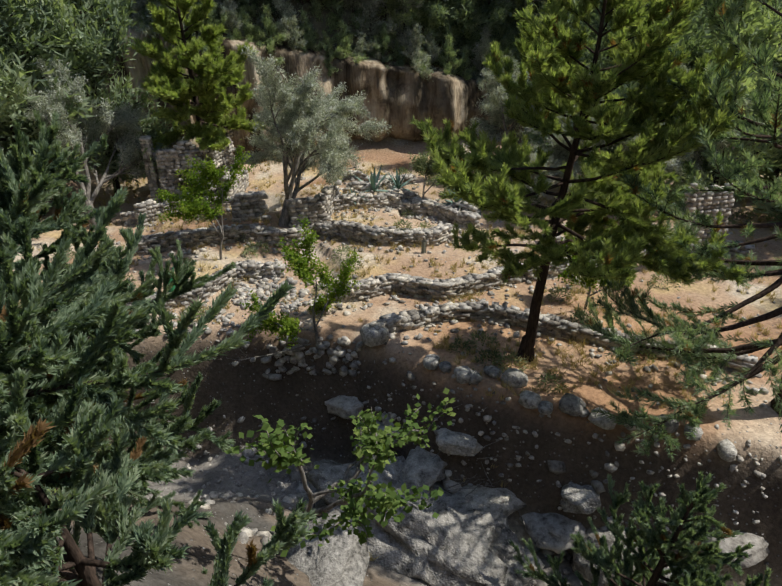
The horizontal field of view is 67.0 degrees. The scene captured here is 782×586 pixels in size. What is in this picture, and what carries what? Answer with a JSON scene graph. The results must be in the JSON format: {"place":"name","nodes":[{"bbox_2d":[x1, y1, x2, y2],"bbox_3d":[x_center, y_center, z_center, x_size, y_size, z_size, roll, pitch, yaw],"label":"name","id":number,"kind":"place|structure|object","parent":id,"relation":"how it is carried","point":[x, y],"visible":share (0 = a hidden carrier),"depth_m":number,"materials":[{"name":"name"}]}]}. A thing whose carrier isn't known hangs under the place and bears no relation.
{"place":"outdoors","nodes":[
{"label":"outdoors","id":0,"kind":"place"},
{"bbox_2d":[0,0,781,585],"bbox_3d":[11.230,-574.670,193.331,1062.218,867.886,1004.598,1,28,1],"label":"ground","id":1,"kind":"structure","parent":0,"point":[246,390],"depth_m":21.72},
{"bbox_2d":[0,1,40,71],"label":"forest tree","id":2,"kind":"object","parent":1,"relation":"on","point":[3,41],"visible":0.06,"depth_m":46.18,"materials":[{"name":"green plant"}]},
{"bbox_2d":[0,0,113,216],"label":"forest tree","id":3,"kind":"object","parent":1,"relation":"on","point":[11,84],"visible":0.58,"depth_m":29.36,"materials":[{"name":"green plant"}]},
{"bbox_2d":[7,0,185,195],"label":"forest tree","id":4,"kind":"object","parent":1,"relation":"on","point":[93,45],"visible":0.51,"depth_m":32.07,"materials":[{"name":"green plant"}]},
{"bbox_2d":[18,54,183,228],"bbox_3d":[-15.815,-8.359,32.133,5.636,8.886,7.870,23,35,36],"label":"olive","id":5,"kind":"object","parent":1,"relation":"on","point":[123,120],"visible":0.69,"depth_m":31.41,"materials":[{"name":"grey plant"}]},
{"bbox_2d":[0,109,236,579],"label":"conifer","id":6,"kind":"object","parent":1,"relation":"on","point":[78,233],"visible":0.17,"depth_m":11.31,"materials":[{"name":"green plant"}]},
{"bbox_2d":[132,0,160,40],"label":"forest tree","id":7,"kind":"object","parent":1,"relation":"on","point":[144,30],"visible":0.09,"depth_m":35.95,"materials":[{"name":"green plant"}]},
{"bbox_2d":[0,138,294,585],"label":"conifer","id":8,"kind":"object","parent":1,"relation":"on","point":[27,355],"visible":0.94,"depth_m":5.86,"materials":[{"name":"green plant"}]},
{"bbox_2d":[0,399,316,585],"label":"conifer","id":9,"kind":"object","parent":1,"relation":"on","point":[114,522],"visible":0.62,"depth_m":6.01,"materials":[{"name":"green plant"}]},
{"bbox_2d":[130,0,271,151],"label":"pine tree","id":10,"kind":"object","parent":1,"relation":"on","point":[163,81],"visible":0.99,"depth_m":31.11,"materials":[{"name":"green plant"}]},
{"bbox_2d":[155,139,254,259],"bbox_3d":[-8.292,-3.963,26.320,4.257,5.477,3.521,-25,37,-38],"label":"tree","id":11,"kind":"object","parent":1,"relation":"on","point":[189,207],"visible":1,"depth_m":25.53,"materials":[{"name":"green plant"}]},
{"bbox_2d":[254,0,308,42],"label":"tree","id":12,"kind":"object","parent":1,"relation":"on","point":[278,4],"visible":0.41,"depth_m":37.76,"materials":[{"name":"green plant"}]},
{"bbox_2d":[239,215,362,348],"bbox_3d":[-3.116,-0.310,21.907,2.707,5.143,5.568,22,35,35],"label":"tree","id":13,"kind":"object","parent":1,"relation":"on","point":[303,271],"visible":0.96,"depth_m":21.62,"materials":[{"name":"green plant"}]},
{"bbox_2d":[236,44,392,226],"bbox_3d":[-3.931,-7.423,28.608,8.214,9.127,6.514,1,28,1],"label":"olive","id":14,"kind":"object","parent":1,"relation":"on","point":[316,114],"visible":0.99,"depth_m":27.28,"materials":[{"name":"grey plant"}]},
{"bbox_2d":[286,510,369,585],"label":"outcrop rock","id":15,"kind":"object","parent":1,"relation":"on","point":[342,558],"visible":0.66,"depth_m":14.11,"materials":[{"name":"stone"}]},
{"bbox_2d":[322,0,350,10],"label":"forest tree","id":16,"kind":"object","parent":1,"relation":"on","point":[329,3],"visible":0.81,"depth_m":39.11,"materials":[{"name":"green plant"}]},
{"bbox_2d":[224,388,455,556],"bbox_3d":[-0.770,3.896,12.767,4.448,6.111,4.248,1,28,1],"label":"fig tree","id":17,"kind":"object","parent":1,"relation":"on","point":[275,448],"visible":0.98,"depth_m":11.15,"materials":[{"name":"green plant"}]},
{"bbox_2d":[85,17,602,161],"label":"cliff face","id":18,"kind":"object","parent":1,"relation":"on","point":[398,98],"visible":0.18,"depth_m":40.17},
{"bbox_2d":[128,0,143,30],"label":"tree","id":19,"kind":"object","parent":18,"relation":"on","point":[137,7],"visible":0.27,"depth_m":36.50,"materials":[{"name":"green plant"}]},
{"bbox_2d":[137,0,155,44],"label":"tree","id":20,"kind":"object","parent":18,"relation":"on","point":[141,20],"visible":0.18,"depth_m":36.08,"materials":[{"name":"green plant"}]},
{"bbox_2d":[185,0,236,53],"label":"cliff edge bush","id":21,"kind":"object","parent":18,"relation":"on","point":[207,21],"visible":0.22,"depth_m":35.65,"materials":[{"name":"green plant"}]},
{"bbox_2d":[211,0,249,24],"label":"tree","id":22,"kind":"object","parent":18,"relation":"on","point":[245,6],"visible":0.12,"depth_m":37.11,"materials":[{"name":"green plant"}]},
{"bbox_2d":[213,0,252,36],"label":"cliff edge bush","id":23,"kind":"object","parent":18,"relation":"on","point":[231,11],"visible":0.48,"depth_m":36.02,"materials":[{"name":"green plant"}]},
{"bbox_2d":[232,6,264,47],"bbox_3d":[-9.058,-16.005,37.063,2.660,3.799,2.392,-5,28,-10],"label":"cliff edge bush","id":24,"kind":"object","parent":18,"relation":"on","point":[251,35],"visible":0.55,"depth_m":36.60,"materials":[{"name":"green plant"}]},
{"bbox_2d":[248,0,277,29],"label":"tree","id":25,"kind":"object","parent":18,"relation":"on","point":[252,11],"visible":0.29,"depth_m":37.74,"materials":[{"name":"green plant"}]},
{"bbox_2d":[253,3,289,63],"bbox_3d":[-7.798,-16.096,37.349,2.364,4.071,2.886,-15,32,-26],"label":"cliff edge bush","id":26,"kind":"object","parent":18,"relation":"on","point":[270,42],"visible":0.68,"depth_m":36.96,"materials":[{"name":"green plant"}]},
{"bbox_2d":[277,1,307,66],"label":"cliff edge bush","id":27,"kind":"object","parent":18,"relation":"on","point":[292,41],"visible":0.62,"depth_m":37.68,"materials":[{"name":"green plant"}]},
{"bbox_2d":[296,11,325,56],"bbox_3d":[-5.535,-16.422,38.811,2.299,4.027,2.512,-13,31,-23],"label":"cliff edge bush","id":28,"kind":"object","parent":18,"relation":"on","point":[308,28],"visible":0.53,"depth_m":38.25,"materials":[{"name":"green plant"}]},
{"bbox_2d":[319,29,335,78],"bbox_3d":[-4.051,-15.707,38.877,1.107,3.177,1.326,-21,35,-34],"label":"cliff edge bush","id":29,"kind":"object","parent":18,"relation":"on","point":[328,53],"visible":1,"depth_m":38.84,"materials":[{"name":"green plant"}]},
{"bbox_2d":[331,0,358,50],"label":"cliff edge bush","id":30,"kind":"object","parent":18,"relation":"on","point":[340,9],"visible":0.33,"depth_m":39.78,"materials":[{"name":"green plant"}]},
{"bbox_2d":[332,20,368,72],"bbox_3d":[-2.912,-16.158,39.412,2.966,3.825,2.430,-10,30,-18],"label":"cliff edge bush","id":31,"kind":"object","parent":18,"relation":"on","point":[344,51],"visible":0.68,"depth_m":38.92,"materials":[{"name":"green plant"}]},
{"bbox_2d":[346,1,372,53],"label":"cliff edge bush","id":32,"kind":"object","parent":18,"relation":"on","point":[353,19],"visible":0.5,"depth_m":40.17,"materials":[{"name":"green plant"}]},
{"bbox_2d":[353,37,374,59],"bbox_3d":[-2.004,-15.922,40.249,2.235,2.930,1.986,-1,28,-2],"label":"cliff edge bush","id":33,"kind":"object","parent":18,"relation":"on","point":[360,46],"visible":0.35,"depth_m":39.84,"materials":[{"name":"green plant"}]},
{"bbox_2d":[347,0,400,58],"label":"tree","id":34,"kind":"object","parent":18,"relation":"on","point":[371,13],"visible":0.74,"depth_m":40.28,"materials":[{"name":"green plant"}]},
{"bbox_2d":[367,23,397,68],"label":"cliff edge bush","id":35,"kind":"object","parent":18,"relation":"on","point":[383,43],"visible":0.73,"depth_m":40.17,"materials":[{"name":"green plant"}]},
{"bbox_2d":[383,6,410,60],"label":"cliff edge bush","id":36,"kind":"object","parent":18,"relation":"on","point":[392,34],"visible":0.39,"depth_m":40.82,"materials":[{"name":"green plant"}]},
{"bbox_2d":[392,38,405,66],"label":"cliff edge bush","id":37,"kind":"object","parent":18,"relation":"on","point":[397,51],"visible":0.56,"depth_m":40.94,"materials":[{"name":"green plant"}]},
{"bbox_2d":[400,21,433,79],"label":"cliff edge bush","id":38,"kind":"object","parent":18,"relation":"on","point":[415,55],"visible":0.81,"depth_m":40.36,"materials":[{"name":"green plant"}]},
{"bbox_2d":[398,0,440,70],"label":"cliff edge bush","id":39,"kind":"object","parent":18,"relation":"on","point":[417,16],"visible":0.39,"depth_m":41.12,"materials":[{"name":"green plant"}]},
{"bbox_2d":[421,31,442,71],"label":"cliff edge bush","id":40,"kind":"object","parent":18,"relation":"on","point":[432,50],"visible":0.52,"depth_m":41.73,"materials":[{"name":"green plant"}]},
{"bbox_2d":[432,0,459,69],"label":"cliff edge bush","id":41,"kind":"object","parent":18,"relation":"on","point":[447,21],"visible":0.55,"depth_m":41.65,"materials":[{"name":"green plant"}]},
{"bbox_2d":[437,33,464,75],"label":"cliff edge bush","id":42,"kind":"object","parent":18,"relation":"on","point":[451,52],"visible":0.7,"depth_m":41.50,"materials":[{"name":"green plant"}]},
{"bbox_2d":[439,20,472,68],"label":"cliff edge bush","id":43,"kind":"object","parent":18,"relation":"on","point":[460,51],"visible":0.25,"depth_m":42.73,"materials":[{"name":"green plant"}]},
{"bbox_2d":[455,47,475,79],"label":"cliff edge bush","id":44,"kind":"object","parent":18,"relation":"on","point":[462,70],"visible":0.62,"depth_m":42.44,"materials":[{"name":"green plant"}]},
{"bbox_2d":[453,2,490,71],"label":"cliff edge bush","id":45,"kind":"object","parent":18,"relation":"on","point":[469,46],"visible":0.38,"depth_m":42.76,"materials":[{"name":"green plant"}]},
{"bbox_2d":[468,25,492,90],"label":"cliff edge bush","id":46,"kind":"object","parent":18,"relation":"on","point":[483,48],"visible":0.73,"depth_m":42.25,"materials":[{"name":"green plant"}]},
{"bbox_2d":[479,11,509,54],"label":"cliff edge bush","id":47,"kind":"object","parent":18,"relation":"on","point":[501,31],"visible":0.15,"depth_m":43.49,"materials":[{"name":"green plant"}]},
{"bbox_2d":[485,36,519,82],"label":"cliff edge bush","id":48,"kind":"object","parent":18,"relation":"on","point":[504,47],"visible":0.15,"depth_m":42.15,"materials":[{"name":"green plant"}]},
{"bbox_2d":[504,20,524,69],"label":"cliff edge bush","id":49,"kind":"object","parent":18,"relation":"on","point":[517,33],"visible":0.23,"depth_m":42.98,"materials":[{"name":"green plant"}]},
{"bbox_2d":[325,395,363,419],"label":"boulder","id":50,"kind":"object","parent":1,"relation":"on","point":[343,406],"visible":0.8,"depth_m":22.49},
{"bbox_2d":[337,0,388,13],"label":"forest tree","id":51,"kind":"object","parent":1,"relation":"on","point":[353,5],"visible":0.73,"depth_m":39.99,"materials":[{"name":"green plant"}]},
{"bbox_2d":[223,343,524,524],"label":"dead branches","id":52,"kind":"object","parent":1,"relation":"on","point":[432,458],"visible":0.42,"depth_m":20.02,"materials":[{"name":"wood"}]},
{"bbox_2d":[360,323,388,346],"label":"bank boulder","id":53,"kind":"object","parent":1,"relation":"on","point":[371,336],"visible":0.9,"depth_m":21.79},
{"bbox_2d":[353,420,399,448],"bbox_3d":[-0.332,5.188,22.143,2.198,0.814,1.549,-4,28,-8],"label":"rock","id":54,"kind":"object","parent":1,"relation":"on","point":[381,426],"visible":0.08,"depth_m":21.74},
{"bbox_2d":[373,0,416,25],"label":"forest tree","id":55,"kind":"object","parent":1,"relation":"on","point":[400,16],"visible":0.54,"depth_m":40.41,"materials":[{"name":"green plant"}]},
{"bbox_2d":[380,0,426,52],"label":"forest tree","id":56,"kind":"object","parent":1,"relation":"on","point":[403,32],"visible":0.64,"depth_m":40.60,"materials":[{"name":"green plant"}]},
{"bbox_2d":[31,155,781,560],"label":"dry grass tufts","id":57,"kind":"object","parent":1,"relation":"on","point":[585,343],"visible":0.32,"depth_m":25.07,"materials":[{"name":"plant"}]},
{"bbox_2d":[383,0,432,25],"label":"forest tree","id":58,"kind":"object","parent":1,"relation":"on","point":[392,5],"visible":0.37,"depth_m":40.61,"materials":[{"name":"green plant"}]},
{"bbox_2d":[51,164,769,393],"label":"terrace shrubs","id":59,"kind":"object","parent":1,"relation":"on","point":[498,356],"visible":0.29,"depth_m":25.14,"materials":[{"name":"plant"}]},
{"bbox_2d":[305,455,526,585],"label":"outcrop rock","id":60,"kind":"object","parent":1,"relation":"on","point":[458,539],"visible":0.56,"depth_m":18.07,"materials":[{"name":"stone"}]},
{"bbox_2d":[340,165,496,214],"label":"agave plants","id":61,"kind":"object","parent":1,"relation":"on","point":[374,178],"visible":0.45,"depth_m":33.97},
{"bbox_2d":[382,0,454,27],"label":"forest tree","id":62,"kind":"object","parent":1,"relation":"on","point":[431,12],"visible":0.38,"depth_m":40.08,"materials":[{"name":"green plant"}]},
{"bbox_2d":[399,446,447,490],"bbox_3d":[1.349,6.049,21.011,1.700,0.962,3.024,15,31,26],"label":"boulder","id":63,"kind":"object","parent":1,"relation":"on","point":[422,467],"visible":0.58,"depth_m":20.30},
{"bbox_2d":[67,161,781,585],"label":"scattered stones","id":64,"kind":"object","parent":1,"relation":"on","point":[263,293],"visible":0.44,"depth_m":22.60,"materials":[{"name":"stone"}]},
{"bbox_2d":[407,150,442,198],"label":"tree","id":65,"kind":"object","parent":1,"relation":"on","point":[421,163],"visible":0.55,"depth_m":32.73,"materials":[{"name":"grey plant"}]},
{"bbox_2d":[423,354,439,369],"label":"bank boulder","id":66,"kind":"object","parent":1,"relation":"on","point":[430,362],"visible":0.98,"depth_m":20.64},
{"bbox_2d":[133,127,734,257],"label":"stone wall","id":67,"kind":"structure","parent":1,"relation":"on","point":[245,206],"depth_m":31.33,"materials":[{"name":"stone"}]},
{"bbox_2d":[425,0,445,30],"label":"forest tree","id":68,"kind":"object","parent":1,"relation":"on","point":[437,21],"visible":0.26,"depth_m":41.43,"materials":[{"name":"green plant"}]},
{"bbox_2d":[438,361,451,372],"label":"bank boulder","id":69,"kind":"object","parent":1,"relation":"on","point":[445,366],"visible":1,"depth_m":20.53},
{"bbox_2d":[425,0,472,22],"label":"forest tree","id":70,"kind":"object","parent":1,"relation":"on","point":[462,2],"visible":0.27,"depth_m":41.16,"materials":[{"name":"green plant"}]},
{"bbox_2d":[433,428,482,455],"bbox_3d":[2.342,5.050,20.247,1.782,0.738,1.215,1,28,1],"label":"rock","id":71,"kind":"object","parent":1,"relation":"on","point":[448,441],"visible":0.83,"depth_m":19.85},
{"bbox_2d":[454,366,471,383],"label":"bank boulder","id":72,"kind":"object","parent":1,"relation":"on","point":[463,374],"visible":0.95,"depth_m":19.92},
{"bbox_2d":[449,0,483,34],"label":"forest tree","id":73,"kind":"object","parent":1,"relation":"on","point":[462,21],"visible":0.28,"depth_m":41.41,"materials":[{"name":"green plant"}]},
{"bbox_2d":[448,0,492,41],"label":"forest tree","id":74,"kind":"object","parent":1,"relation":"on","point":[459,31],"visible":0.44,"depth_m":42.40,"materials":[{"name":"green plant"}]},
{"bbox_2d":[468,370,482,384],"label":"bank boulder","id":75,"kind":"object","parent":1,"relation":"on","point":[476,377],"visible":0.76,"depth_m":19.88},
{"bbox_2d":[455,0,515,37],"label":"forest tree","id":76,"kind":"object","parent":1,"relation":"on","point":[491,19],"visible":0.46,"depth_m":41.69,"materials":[{"name":"green plant"}]},
{"bbox_2d":[452,485,525,519],"bbox_3d":[3.236,7.061,20.170,3.548,1.000,1.993,-13,31,-23],"label":"rock","id":77,"kind":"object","parent":1,"relation":"on","point":[496,503],"visible":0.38,"depth_m":19.71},
{"bbox_2d":[466,0,516,56],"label":"forest tree","id":78,"kind":"object","parent":1,"relation":"on","point":[497,3],"visible":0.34,"depth_m":42.69,"materials":[{"name":"green plant"}]},
{"bbox_2d":[483,365,501,378],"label":"bank boulder","id":79,"kind":"object","parent":1,"relation":"on","point":[492,371],"visible":0.97,"depth_m":20.26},
{"bbox_2d":[466,52,547,180],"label":"olive tree","id":80,"kind":"object","parent":1,"relation":"on","point":[495,109],"visible":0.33,"depth_m":36.55,"materials":[{"name":"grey plant"}]},
{"bbox_2d":[504,368,527,387],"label":"bank boulder","id":81,"kind":"object","parent":1,"relation":"on","point":[516,377],"visible":0.93,"depth_m":19.71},
{"bbox_2d":[499,0,537,34],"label":"forest tree","id":82,"kind":"object","parent":1,"relation":"on","point":[513,23],"visible":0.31,"depth_m":43.30,"materials":[{"name":"green plant"}]},
{"bbox_2d":[491,0,546,27],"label":"forest tree","id":83,"kind":"object","parent":1,"relation":"on","point":[525,1],"visible":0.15,"depth_m":42.84,"materials":[{"name":"green plant"}]},
{"bbox_2d":[511,548,544,583],"bbox_3d":[4.220,8.717,18.666,0.995,0.888,1.297,18,33,30],"label":"outcrop rock","id":84,"kind":"object","parent":1,"relation":"on","point":[516,565],"visible":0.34,"depth_m":18.41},
{"bbox_2d":[518,390,541,408],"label":"bank boulder","id":85,"kind":"object","parent":1,"relation":"on","point":[530,399],"visible":0.99,"depth_m":19.10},
{"bbox_2d":[538,401,552,414],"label":"bank boulder","id":86,"kind":"object","parent":1,"relation":"on","point":[545,407],"visible":0.97,"depth_m":18.94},
{"bbox_2d":[519,512,585,553],"bbox_3d":[5.283,7.653,19.559,1.754,0.945,2.532,-7,29,-14],"label":"boulder","id":87,"kind":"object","parent":1,"relation":"on","point":[552,531],"visible":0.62,"depth_m":19.01,"materials":[{"name":"stone"}]},
{"bbox_2d":[517,0,604,162],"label":"forest tree","id":88,"kind":"object","parent":1,"relation":"on","point":[544,2],"depth_m":37.58,"materials":[{"name":"green plant"}]},
{"bbox_2d":[512,64,624,197],"bbox_3d":[9.037,-7.681,31.128,7.053,8.309,5.593,1,28,1],"label":"olive","id":89,"kind":"object","parent":1,"relation":"on","point":[560,155],"visible":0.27,"depth_m":30.81,"materials":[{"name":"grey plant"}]},
{"bbox_2d":[558,393,586,416],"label":"bank boulder","id":90,"kind":"object","parent":1,"relation":"on","point":[570,404],"visible":1,"depth_m":18.62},
{"bbox_2d":[560,482,600,513],"bbox_3d":[6.171,6.437,19.106,1.245,0.882,2.043,11,30,19],"label":"rock","id":91,"kind":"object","parent":1,"relation":"on","point":[579,499],"visible":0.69,"depth_m":18.46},
{"bbox_2d":[409,0,758,361],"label":"pine","id":92,"kind":"object","parent":1,"relation":"on","point":[546,55],"visible":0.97,"depth_m":15.90,"materials":[{"name":"green plant"}]},
{"bbox_2d":[555,222,635,309],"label":"tree","id":93,"kind":"object","parent":1,"relation":"on","point":[573,279],"visible":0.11,"depth_m":22.90,"materials":[{"name":"green plant"}]},
{"bbox_2d":[588,407,616,429],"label":"bank boulder","id":94,"kind":"object","parent":1,"relation":"on","point":[600,421],"visible":0.74,"depth_m":18.29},
{"bbox_2d":[569,527,645,585],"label":"boulder","id":95,"kind":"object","parent":1,"relation":"on","point":[579,563],"visible":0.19,"depth_m":18.37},
{"bbox_2d":[517,0,743,173],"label":"forest tree","id":96,"kind":"object","parent":1,"relation":"on","point":[621,89],"visible":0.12,"depth_m":32.95,"materials":[{"name":"green plant"}]},
{"bbox_2d":[508,471,772,585],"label":"juniper","id":97,"kind":"object","parent":1,"relation":"on","point":[660,542],"visible":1,"depth_m":13.26,"materials":[{"name":"green plant"}]},
{"bbox_2d":[572,4,713,119],"bbox_3d":[16.855,-14.252,37.182,9.565,14.928,10.452,-19,33,-31],"label":"forest tree","id":98,"kind":"object","parent":1,"relation":"on","point":[695,31],"depth_m":35.62,"materials":[{"name":"green plant"}]},
{"bbox_2d":[655,414,678,432],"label":"bank boulder","id":99,"kind":"object","parent":1,"relation":"on","point":[671,426],"visible":0.51,"depth_m":17.75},
{"bbox_2d":[569,0,781,458],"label":"pine","id":100,"kind":"object","parent":1,"relation":"on","point":[687,349],"visible":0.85,"depth_m":16.20,"materials":[{"name":"green plant"}]},
{"bbox_2d":[614,96,752,184],"bbox_3d":[15.348,-8.436,32.947,7.804,7.705,10.783,1,28,1],"label":"olive","id":101,"kind":"object","parent":1,"relation":"on","point":[673,164],"visible":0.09,"depth_m":30.69,"materials":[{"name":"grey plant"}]},
{"bbox_2d":[684,424,702,440],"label":"bank boulder","id":102,"kind":"object","parent":1,"relation":"on","point":[699,431],"visible":0.7,"depth_m":17.60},
{"bbox_2d":[689,24,716,77],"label":"forest tree","id":103,"kind":"object","parent":1,"relation":"on","point":[693,61],"visible":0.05,"depth_m":43.49,"materials":[{"name":"green plant"}]},
{"bbox_2d":[635,0,781,189],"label":"forest tree","id":104,"kind":"object","parent":1,"relation":"on","point":[763,27],"visible":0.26,"depth_m":30.26,"materials":[{"name":"green plant"}]},
{"bbox_2d":[666,63,754,182],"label":"tree","id":105,"kind":"object","parent":1,"relation":"on","point":[690,156],"visible":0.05,"depth_m":32.54,"materials":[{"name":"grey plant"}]},
{"bbox_2d":[717,439,736,461],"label":"bank boulder","id":106,"kind":"object","parent":1,"relation":"on","point":[726,450],"visible":0.98,"depth_m":17.28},
{"bbox_2d":[700,530,769,568],"bbox_3d":[10.362,7.528,17.725,2.304,0.955,1.459,-16,32,-28],"label":"rock","id":107,"kind":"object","parent":1,"relation":"on","point":[759,551],"visible":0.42,"depth_m":17.27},
{"bbox_2d":[720,43,781,196],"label":"forest tree","id":108,"kind":"object","parent":1,"relation":"on","point":[778,171],"visible":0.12,"depth_m":35.83,"materials":[{"name":"green plant"}]},
{"bbox_2d":[742,189,781,222],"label":"shrub","id":109,"kind":"object","parent":1,"relation":"on","point":[768,206],"visible":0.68,"depth_m":30.99,"materials":[{"name":"green plant"}]},
{"bbox_2d":[753,6,781,95],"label":"forest tree","id":110,"kind":"object","parent":1,"relation":"on","point":[774,63],"visible":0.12,"depth_m":44.22,"materials":[{"name":"green plant"}]},
{"bbox_2d":[120,170,762,377],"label":"dry stone walls","id":111,"kind":"structure","parent":0,"point":[393,323],"depth_m":26.30,"materials":[{"name":"stone"}]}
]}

